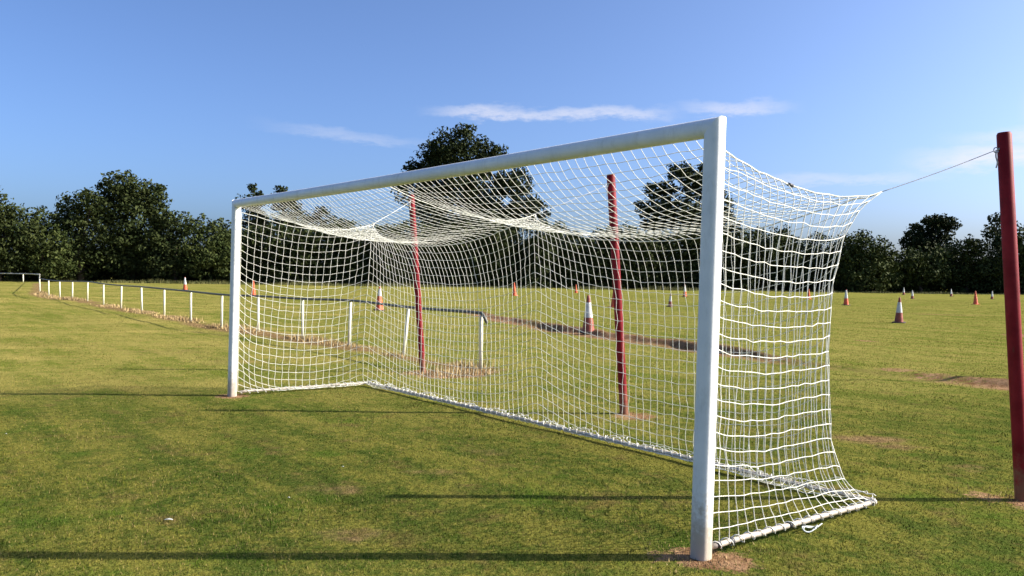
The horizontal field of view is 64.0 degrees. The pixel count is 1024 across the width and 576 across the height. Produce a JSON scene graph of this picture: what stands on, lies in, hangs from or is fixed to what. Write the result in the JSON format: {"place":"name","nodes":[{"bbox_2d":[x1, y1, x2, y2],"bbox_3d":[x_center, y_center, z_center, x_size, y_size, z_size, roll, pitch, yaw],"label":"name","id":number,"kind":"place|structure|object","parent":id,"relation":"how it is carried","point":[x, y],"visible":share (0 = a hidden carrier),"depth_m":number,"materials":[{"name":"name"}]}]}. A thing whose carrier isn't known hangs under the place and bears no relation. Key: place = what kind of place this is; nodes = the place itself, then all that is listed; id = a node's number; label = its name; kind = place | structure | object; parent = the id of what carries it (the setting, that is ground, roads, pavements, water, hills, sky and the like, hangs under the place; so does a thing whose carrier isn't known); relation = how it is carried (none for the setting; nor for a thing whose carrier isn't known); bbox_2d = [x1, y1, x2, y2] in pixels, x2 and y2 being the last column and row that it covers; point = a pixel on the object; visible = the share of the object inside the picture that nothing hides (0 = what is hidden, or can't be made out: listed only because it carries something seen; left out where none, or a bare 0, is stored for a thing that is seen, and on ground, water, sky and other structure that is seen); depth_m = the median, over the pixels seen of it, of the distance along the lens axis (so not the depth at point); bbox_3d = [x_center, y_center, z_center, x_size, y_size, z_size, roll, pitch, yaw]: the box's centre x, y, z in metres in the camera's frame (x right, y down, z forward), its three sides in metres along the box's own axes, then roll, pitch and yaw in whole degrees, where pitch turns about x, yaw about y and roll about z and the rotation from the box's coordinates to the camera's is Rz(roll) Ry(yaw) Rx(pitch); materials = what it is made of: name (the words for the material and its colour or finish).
{"place":"outdoors","nodes":[
{"label":"outdoors","id":0,"kind":"place"},
{"bbox_2d":[0,280,1023,575],"bbox_3d":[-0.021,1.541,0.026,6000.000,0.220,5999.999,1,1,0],"label":"ground","id":1,"kind":"structure","parent":0,"point":[430,536],"depth_m":7.94,"materials":[{"name":"green plant"}]},
{"bbox_2d":[0,188,44,280],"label":"broadleaf tree","id":2,"kind":"object","parent":1,"relation":"on","point":[12,226],"visible":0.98,"depth_m":91.86,"materials":[{"name":"green plant"}]},
{"bbox_2d":[9,205,84,281],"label":"bush","id":3,"kind":"object","parent":1,"relation":"on","point":[53,258],"visible":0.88,"depth_m":93.20,"materials":[{"name":"green plant"}]},
{"bbox_2d":[46,187,115,281],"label":"broadleaf tree","id":4,"kind":"object","parent":1,"relation":"on","point":[71,221],"visible":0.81,"depth_m":96.09,"materials":[{"name":"green plant"}]},
{"bbox_2d":[2,235,244,281],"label":"hedge","id":5,"kind":"object","parent":1,"relation":"on","point":[104,276],"visible":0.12,"depth_m":100.44,"materials":[{"name":"green plant"}]},
{"bbox_2d":[77,169,175,280],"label":"broadleaf tree","id":6,"kind":"object","parent":1,"relation":"on","point":[131,199],"visible":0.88,"depth_m":98.05,"materials":[{"name":"green plant"}]},
{"bbox_2d":[140,209,200,281],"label":"bush","id":7,"kind":"object","parent":1,"relation":"on","point":[173,264],"visible":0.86,"depth_m":97.50,"materials":[{"name":"green plant"}]},
{"bbox_2d":[182,277,188,289],"bbox_3d":[-25.711,-0.347,64.485,0.459,1.020,0.459,0,2,-3],"label":"traffic cone","id":8,"kind":"object","parent":1,"relation":"on","point":[185,286],"visible":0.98,"depth_m":64.40,"materials":[{"name":"orange plastic"}]},
{"bbox_2d":[178,213,249,281],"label":"bush","id":9,"kind":"object","parent":1,"relation":"on","point":[208,258],"visible":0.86,"depth_m":97.46,"materials":[{"name":"green plant"}]},
{"bbox_2d":[1,273,488,368],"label":"rail fence","id":10,"kind":"object","parent":1,"relation":"on","point":[350,301],"visible":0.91,"depth_m":19.42,"materials":[{"name":"metal"}]},
{"bbox_2d":[235,183,271,238],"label":"slim tree","id":11,"kind":"object","parent":1,"relation":"on","point":[254,219],"visible":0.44,"depth_m":129.64,"materials":[{"name":"green plant"}]},
{"bbox_2d":[251,281,255,294],"bbox_3d":[-15.867,0.035,50.286,0.459,1.020,0.459,1,1,-2],"label":"traffic cone","id":12,"kind":"object","parent":1,"relation":"on","point":[253,292],"visible":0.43,"depth_m":50.20,"materials":[{"name":"orange plastic"}]},
{"bbox_2d":[270,185,308,236],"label":"slim tree","id":13,"kind":"object","parent":1,"relation":"on","point":[279,189],"visible":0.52,"depth_m":128.31,"materials":[{"name":"green plant"}]},
{"bbox_2d":[298,206,347,236],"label":"slim tree","id":14,"kind":"object","parent":1,"relation":"on","point":[320,216],"visible":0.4,"depth_m":131.09,"materials":[{"name":"green plant"}]},
{"bbox_2d":[373,287,384,310],"bbox_3d":[-5.579,0.439,34.540,0.459,1.020,0.459,2,0,-15],"label":"traffic cone","id":15,"kind":"object","parent":1,"relation":"on","point":[379,299],"visible":0.73,"depth_m":34.44,"materials":[{"name":"orange plastic"}]},
{"bbox_2d":[408,194,425,372],"bbox_3d":[-1.528,-0.022,13.202,0.325,2.971,0.144,1,1,0],"label":"net support post","id":16,"kind":"object","parent":1,"relation":"on","point":[420,330],"visible":0.65,"depth_m":13.19,"materials":[{"name":"metal"}]},
{"bbox_2d":[390,122,550,245],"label":"oak tree","id":17,"kind":"object","parent":1,"relation":"on","point":[455,149],"visible":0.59,"depth_m":119.92,"materials":[{"name":"green plant"}]},
{"bbox_2d":[201,218,801,290],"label":"hedge","id":18,"kind":"object","parent":1,"relation":"on","point":[321,251],"visible":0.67,"depth_m":99.17,"materials":[{"name":"green plant"}]},
{"bbox_2d":[511,282,517,295],"bbox_3d":[0.173,0.081,61.627,0.446,0.992,0.446,0,2,30],"label":"traffic cone","id":19,"kind":"object","parent":1,"relation":"on","point":[514,290],"visible":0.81,"depth_m":61.53,"materials":[{"name":"orange plastic"}]},
{"bbox_2d":[227,116,876,560],"bbox_3d":[-0.525,0.232,8.077,1.944,2.550,7.566,0,1,-38],"label":"football goal","id":20,"kind":"object","parent":1,"relation":"on","point":[711,132],"visible":0.96,"depth_m":4.76,"materials":[{"name":"white paint"}]},
{"bbox_2d":[237,141,881,548],"bbox_3d":[-0.421,0.259,8.121,1.848,2.400,7.583,0,1,-39],"label":"goal net","id":21,"kind":"object","parent":20,"relation":"attached to","point":[627,237],"visible":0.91,"depth_m":6.65,"materials":[{"name":"fabric"}]},
{"bbox_2d":[579,295,593,333],"bbox_3d":[2.075,0.706,22.258,0.459,1.020,0.459,-1,2,-10],"label":"traffic cone","id":22,"kind":"object","parent":1,"relation":"on","point":[589,329],"visible":0.77,"depth_m":22.16,"materials":[{"name":"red plastic"}]},
{"bbox_2d":[606,174,627,413],"bbox_3d":[1.212,0.123,9.458,0.316,2.868,0.112,1,1,0],"label":"net support post","id":23,"kind":"object","parent":1,"relation":"on","point":[620,347],"visible":0.7,"depth_m":9.43,"materials":[{"name":"red metal"}]},
{"bbox_2d":[537,186,607,213],"bbox_3d":[0.673,-0.977,9.026,1.125,0.403,0.021,0,1,-42],"label":"guy line","id":24,"kind":"object","parent":23,"relation":"attached to","point":[575,198],"visible":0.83,"depth_m":9.06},
{"bbox_2d":[666,293,673,306],"bbox_3d":[8.326,0.634,43.103,0.324,0.720,0.324,2,2,-33],"label":"traffic cone","id":25,"kind":"object","parent":1,"relation":"on","point":[669,302],"visible":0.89,"depth_m":43.04,"materials":[{"name":"red plastic"}]},
{"bbox_2d":[633,161,741,245],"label":"oak tree","id":26,"kind":"object","parent":1,"relation":"on","point":[689,171],"visible":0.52,"depth_m":110.74,"materials":[{"name":"green plant"}]},
{"bbox_2d":[745,224,810,290],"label":"bush","id":27,"kind":"object","parent":1,"relation":"on","point":[783,239],"visible":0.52,"depth_m":99.52,"materials":[{"name":"green plant"}]},
{"bbox_2d":[788,231,843,290],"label":"bush","id":28,"kind":"object","parent":1,"relation":"on","point":[809,251],"visible":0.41,"depth_m":101.56,"materials":[{"name":"green plant"}]},
{"bbox_2d":[842,290,848,304],"bbox_3d":[20.299,0.577,49.817,0.426,0.948,0.426,0,1,-23],"label":"traffic cone","id":29,"kind":"object","parent":1,"relation":"on","point":[846,300],"visible":0.99,"depth_m":49.74,"materials":[{"name":"orange plastic"}]},
{"bbox_2d":[822,229,906,291],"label":"bush","id":30,"kind":"object","parent":1,"relation":"on","point":[877,271],"visible":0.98,"depth_m":97.50,"materials":[{"name":"green plant"}]},
{"bbox_2d":[774,250,1021,293],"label":"hedge","id":31,"kind":"object","parent":1,"relation":"on","point":[934,288],"visible":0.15,"depth_m":101.78,"materials":[{"name":"green plant"}]},
{"bbox_2d":[892,297,905,322],"bbox_3d":[14.244,0.816,30.162,0.424,0.942,0.424,3,3,36],"label":"traffic cone","id":32,"kind":"object","parent":1,"relation":"on","point":[899,317],"visible":0.99,"depth_m":30.08,"materials":[{"name":"red plastic"}]},
{"bbox_2d":[892,243,954,291],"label":"bush","id":33,"kind":"object","parent":1,"relation":"on","point":[930,274],"visible":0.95,"depth_m":99.08,"materials":[{"name":"green plant"}]},
{"bbox_2d":[897,213,963,257],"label":"oak tree","id":34,"kind":"object","parent":1,"relation":"on","point":[931,234],"visible":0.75,"depth_m":110.97,"materials":[{"name":"green plant"}]},
{"bbox_2d":[933,233,997,292],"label":"bush","id":35,"kind":"object","parent":1,"relation":"on","point":[965,272],"visible":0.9,"depth_m":100.00,"materials":[{"name":"green plant"}]},
{"bbox_2d":[973,291,977,304],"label":"traffic cone","id":36,"kind":"object","parent":1,"relation":"on","point":[975,301],"visible":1,"depth_m":54.29,"materials":[{"name":"orange plastic"}]},
{"bbox_2d":[979,212,1001,258],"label":"tree","id":37,"kind":"object","parent":1,"relation":"on","point":[992,229],"visible":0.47,"depth_m":107.63,"materials":[{"name":"green plant"}]},
{"bbox_2d":[978,221,1023,293],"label":"bush","id":38,"kind":"object","parent":1,"relation":"on","point":[998,276],"visible":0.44,"depth_m":98.95,"materials":[{"name":"green plant"}]},
{"bbox_2d":[993,131,1023,501],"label":"net support post","id":39,"kind":"object","parent":1,"relation":"on","point":[1004,147],"visible":0.94,"depth_m":5.94,"materials":[{"name":"red metal"}]},
{"bbox_2d":[882,150,997,191],"bbox_3d":[3.059,-0.837,5.850,0.922,0.334,0.022,1,1,-11],"label":"guy line","id":40,"kind":"object","parent":39,"relation":"attached to","point":[951,167],"visible":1,"depth_m":5.88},
{"bbox_2d":[0,0,1023,271],"label":"sky","id":41,"kind":"structure","parent":0,"point":[204,100],"materials":[{"name":"blue"}]},
{"bbox_2d":[2,278,1023,294],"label":"tall grass","id":42,"kind":"structure","parent":0,"point":[394,284],"depth_m":94.68,"materials":[{"name":"green plant"}]},
{"bbox_2d":[31,290,1017,575],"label":"dry grass","id":43,"kind":"structure","parent":0,"point":[295,336],"depth_m":18.30,"materials":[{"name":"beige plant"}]}
]}

